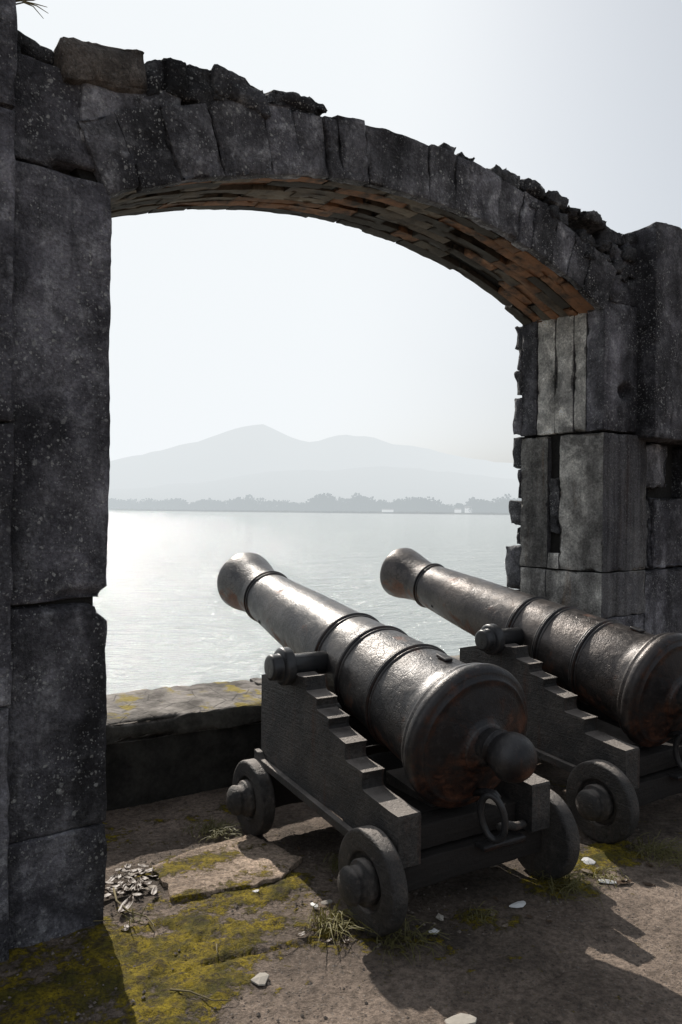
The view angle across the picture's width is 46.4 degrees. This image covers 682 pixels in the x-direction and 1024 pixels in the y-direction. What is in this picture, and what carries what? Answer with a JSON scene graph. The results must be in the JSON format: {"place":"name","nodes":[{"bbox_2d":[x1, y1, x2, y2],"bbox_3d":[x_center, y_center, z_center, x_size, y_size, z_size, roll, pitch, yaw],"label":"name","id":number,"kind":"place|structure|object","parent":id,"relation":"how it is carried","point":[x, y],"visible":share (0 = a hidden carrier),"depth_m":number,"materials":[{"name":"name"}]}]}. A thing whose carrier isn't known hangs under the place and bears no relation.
{"place":"outdoors","nodes":[
{"label":"outdoors","id":0,"kind":"place"},
{"bbox_2d":[138,863,149,866],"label":"dry leaf","id":1,"kind":"object","parent":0,"point":[143,865],"visible":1,"depth_m":3.54,"materials":[{"name":"beige plant"}]},
{"bbox_2d":[93,510,520,694],"bbox_3d":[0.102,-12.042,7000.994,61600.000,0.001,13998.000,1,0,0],"label":"water","id":2,"kind":"structure","parent":0,"point":[167,613],"depth_m":75.21,"materials":[{"name":"grey liquid"}]},
{"bbox_2d":[108,508,509,514],"bbox_3d":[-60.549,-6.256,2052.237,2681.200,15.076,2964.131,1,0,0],"label":"shore","id":3,"kind":"structure","parent":0,"point":[381,512],"depth_m":1526.97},
{"bbox_2d":[108,492,521,512],"bbox_3d":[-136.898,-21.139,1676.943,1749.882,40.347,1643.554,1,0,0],"label":"woodland","id":4,"kind":"object","parent":3,"relation":"on","point":[329,502],"visible":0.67,"depth_m":1542.43,"materials":[{"name":"grey plant"}]},
{"bbox_2d":[382,509,393,511],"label":"house","id":5,"kind":"structure","parent":3,"relation":"on","point":[387,510],"depth_m":1464.53,"materials":[{"name":"white"}]},
{"bbox_2d":[454,508,461,512],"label":"house","id":6,"kind":"structure","parent":3,"relation":"on","point":[457,510],"depth_m":1399.55,"materials":[{"name":"white"}]},
{"bbox_2d":[465,506,470,512],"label":"house","id":7,"kind":"structure","parent":3,"relation":"on","point":[467,510],"depth_m":1383.07,"materials":[{"name":"white"}]},
{"bbox_2d":[108,466,518,508],"bbox_3d":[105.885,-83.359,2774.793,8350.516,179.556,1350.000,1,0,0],"label":"foothills","id":8,"kind":"structure","parent":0,"point":[388,484],"depth_m":2694.77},
{"bbox_2d":[109,424,519,488],"bbox_3d":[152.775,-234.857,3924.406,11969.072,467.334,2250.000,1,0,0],"label":"hills","id":9,"kind":"structure","parent":0,"point":[248,450],"depth_m":3886.66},
{"bbox_2d":[0,749,681,1023],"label":"terrace ground","id":10,"kind":"structure","parent":0,"point":[500,970],"depth_m":2.88,"materials":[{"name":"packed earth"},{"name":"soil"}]},
{"bbox_2d":[108,874,116,881],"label":"dry leaf","id":11,"kind":"object","parent":10,"relation":"on","point":[112,878],"visible":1,"depth_m":3.41,"materials":[{"name":"beige plant"}]},
{"bbox_2d":[118,895,133,913],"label":"dry leaf","id":12,"kind":"object","parent":10,"relation":"on","point":[127,903],"visible":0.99,"depth_m":3.17,"materials":[{"name":"beige plant"}]},
{"bbox_2d":[99,899,154,928],"bbox_3d":[-0.817,1.550,3.048,0.200,0.059,0.213,1,0,0],"label":"grass tuft","id":13,"kind":"object","parent":10,"relation":"on","point":[133,918],"visible":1,"depth_m":3.05,"materials":[{"name":"green plant"}]},
{"bbox_2d":[128,877,135,883],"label":"dry leaf","id":14,"kind":"object","parent":10,"relation":"on","point":[131,880],"visible":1,"depth_m":3.39,"materials":[{"name":"beige plant"}]},
{"bbox_2d":[112,888,153,932],"bbox_3d":[-0.828,1.568,3.143,0.043,0.017,0.399,0,0,-40],"label":"twig","id":15,"kind":"object","parent":10,"relation":"on","point":[119,903],"visible":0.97,"depth_m":3.13,"materials":[{"name":"brown wood"}]},
{"bbox_2d":[141,881,151,884],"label":"dry leaf","id":16,"kind":"object","parent":10,"relation":"on","point":[146,882],"visible":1,"depth_m":3.38,"materials":[{"name":"beige plant"}]},
{"bbox_2d":[151,886,157,894],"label":"dry leaf","id":17,"kind":"object","parent":10,"relation":"on","point":[154,890],"visible":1,"depth_m":3.29,"materials":[{"name":"beige plant"}]},
{"bbox_2d":[170,988,231,1000],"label":"twig","id":18,"kind":"object","parent":10,"relation":"on","point":[180,990],"visible":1,"depth_m":2.60,"materials":[{"name":"brown wood"}]},
{"bbox_2d":[182,814,242,842],"bbox_3d":[-0.618,1.554,3.916,0.371,0.048,0.269,1,0,36],"label":"grass tuft","id":19,"kind":"object","parent":10,"relation":"on","point":[212,829],"visible":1,"depth_m":3.92,"materials":[{"name":"green plant"}]},
{"bbox_2d":[152,834,301,901],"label":"paving slab","id":20,"kind":"structure","parent":10,"relation":"on","point":[248,861],"depth_m":3.50,"materials":[{"name":"beige stone"}]},
{"bbox_2d":[251,973,268,985],"bbox_3d":[-0.271,1.575,2.689,0.056,0.011,0.074,1,0,21],"label":"flat stone","id":21,"kind":"object","parent":10,"relation":"on","point":[260,979],"visible":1,"depth_m":2.68,"materials":[{"name":"white stone"}]},
{"bbox_2d":[105,655,459,810],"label":"parapet wall","id":22,"kind":"structure","parent":10,"relation":"on","point":[164,743],"depth_m":4.46,"materials":[{"name":"stone"}]},
{"bbox_2d":[296,931,306,936],"bbox_3d":[-0.148,1.575,2.971,0.043,0.015,0.023,0,0,-22],"label":"leaf fragment","id":23,"kind":"object","parent":10,"relation":"on","point":[300,934],"visible":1,"depth_m":2.97,"materials":[{"name":"beige plant"}]},
{"bbox_2d":[314,850,338,874],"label":"grass tuft","id":24,"kind":"object","parent":10,"relation":"on","point":[333,863],"visible":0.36,"depth_m":3.55,"materials":[{"name":"green plant"}]},
{"bbox_2d":[320,899,332,904],"bbox_3d":[-0.057,1.576,3.219,0.051,0.010,0.027,0,0,-23],"label":"white scrap","id":25,"kind":"object","parent":10,"relation":"on","point":[329,901],"visible":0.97,"depth_m":3.21,"materials":[{"name":"stone"}]},
{"bbox_2d":[274,899,382,944],"bbox_3d":[-0.082,1.551,2.989,0.401,0.069,0.350,0,0,-24],"label":"grass tuft","id":26,"kind":"object","parent":10,"relation":"on","point":[341,915],"visible":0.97,"depth_m":3.03,"materials":[{"name":"green plant"}]},
{"bbox_2d":[0,0,681,961],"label":"stone arch","id":27,"kind":"structure","parent":10,"relation":"on","point":[94,138],"depth_m":3.27,"materials":[{"name":"stone"}]},
{"bbox_2d":[16,0,47,18],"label":"dry weed","id":28,"kind":"object","parent":27,"relation":"on","point":[26,2],"visible":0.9,"depth_m":2.84,"materials":[{"name":"beige plant"}]},
{"bbox_2d":[217,552,579,936],"bbox_3d":[0.023,0.927,4.040,1.156,1.326,2.582,0,0,-31],"label":"cannon","id":29,"kind":"object","parent":10,"relation":"on","point":[410,762],"visible":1,"depth_m":3.33,"materials":[{"name":"metal"}]},
{"bbox_2d":[361,915,449,966],"bbox_3d":[0.234,1.560,2.899,0.334,0.057,0.400,0,0,-32],"label":"grass tuft","id":30,"kind":"object","parent":10,"relation":"on","point":[390,941],"visible":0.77,"depth_m":2.92,"materials":[{"name":"green plant"}]},
{"bbox_2d":[428,928,438,933],"bbox_3d":[0.351,1.579,2.998,0.040,0.012,0.026,0,0,-33],"label":"white scrap","id":31,"kind":"object","parent":10,"relation":"on","point":[433,930],"visible":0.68,"depth_m":3.00,"materials":[{"name":"white stone"}]},
{"bbox_2d":[436,913,443,920],"bbox_3d":[0.387,1.579,3.105,0.032,0.013,0.036,1,0,21],"label":"white scrap","id":32,"kind":"object","parent":10,"relation":"on","point":[440,917],"visible":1,"depth_m":3.10,"materials":[{"name":"stone"}]},
{"bbox_2d":[445,1013,476,1023],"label":"flat stone","id":33,"kind":"object","parent":10,"relation":"on","point":[461,1018],"visible":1,"depth_m":2.48,"materials":[{"name":"white stone"}]},
{"bbox_2d":[456,901,499,927],"bbox_3d":[0.540,1.575,3.112,0.185,0.031,0.175,0,0,-42],"label":"grass tuft","id":34,"kind":"object","parent":10,"relation":"on","point":[481,920],"visible":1,"depth_m":3.12,"materials":[{"name":"green plant"}]},
{"bbox_2d":[509,901,525,907],"bbox_3d":[0.714,1.583,3.207,0.084,0.011,0.032,0,0,-29],"label":"white scrap","id":35,"kind":"object","parent":10,"relation":"on","point":[518,904],"visible":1,"depth_m":3.20,"materials":[{"name":"white stone"}]},
{"bbox_2d":[380,548,681,843],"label":"cannon","id":36,"kind":"object","parent":10,"relation":"on","point":[603,696],"visible":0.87,"depth_m":4.18,"materials":[{"name":"grey metal"}]},
{"bbox_2d":[526,867,610,909],"bbox_3d":[0.934,1.558,3.357,0.410,0.071,0.505,1,0,0],"label":"grass tuft","id":37,"kind":"object","parent":10,"relation":"on","point":[566,884],"visible":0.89,"depth_m":3.32,"materials":[{"name":"green plant"}]},
{"bbox_2d":[581,868,593,873],"bbox_3d":[1.084,1.584,3.506,0.051,0.013,0.044,1,0,8],"label":"white scrap","id":38,"kind":"object","parent":10,"relation":"on","point":[585,870],"visible":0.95,"depth_m":3.50,"materials":[{"name":"beige stone"}]},
{"bbox_2d":[581,857,595,864],"bbox_3d":[1.119,1.583,3.605,0.056,0.015,0.068,1,0,44],"label":"white scrap","id":39,"kind":"object","parent":10,"relation":"on","point":[589,860],"visible":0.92,"depth_m":3.60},
{"bbox_2d":[576,860,626,887],"bbox_3d":[1.133,1.572,3.488,0.225,0.046,0.244,1,0,0],"label":"grass tuft","id":40,"kind":"object","parent":10,"relation":"on","point":[606,875],"visible":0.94,"depth_m":3.48,"materials":[{"name":"green plant"}]},
{"bbox_2d":[597,879,616,883],"bbox_3d":[1.143,1.586,3.420,0.080,0.010,0.028,1,0,11],"label":"white scrap","id":41,"kind":"object","parent":10,"relation":"on","point":[607,881],"visible":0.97,"depth_m":3.41,"materials":[{"name":"white paper"}]},
{"bbox_2d":[616,879,631,883],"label":"dry leaf","id":42,"kind":"object","parent":10,"relation":"on","point":[623,882],"visible":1,"depth_m":3.42,"materials":[{"name":"brown plant"}]},
{"bbox_2d":[622,830,681,868],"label":"grass tuft","id":43,"kind":"object","parent":10,"relation":"on","point":[660,850],"visible":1,"depth_m":3.68,"materials":[{"name":"green plant"}]},
{"label":"dry leaf","id":44,"kind":"object","parent":10,"relation":"on","visible":0},
{"bbox_2d":[124,872,138,875],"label":"dry leaf","id":45,"kind":"object","parent":44,"relation":"on","point":[130,874],"visible":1,"depth_m":3.44,"materials":[{"name":"beige plant"}]},
{"label":"dry leaf","id":46,"kind":"object","parent":10,"relation":"on","visible":0},
{"bbox_2d":[104,892,111,897],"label":"dry leaf","id":47,"kind":"object","parent":46,"relation":"on","point":[106,895],"visible":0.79,"depth_m":3.26,"materials":[{"name":"beige plant"}]},
{"bbox_2d":[16,0,681,462],"label":"sky","id":48,"kind":"structure","parent":0,"point":[308,329],"materials":[{"name":"white"}]},
{"label":"dry leaf","id":49,"kind":"object","parent":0,"visible":0},
{"bbox_2d":[134,885,141,891],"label":"dry leaf","id":50,"kind":"object","parent":49,"relation":"on","point":[136,888],"visible":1,"depth_m":3.31,"materials":[{"name":"beige plant"}]}
]}

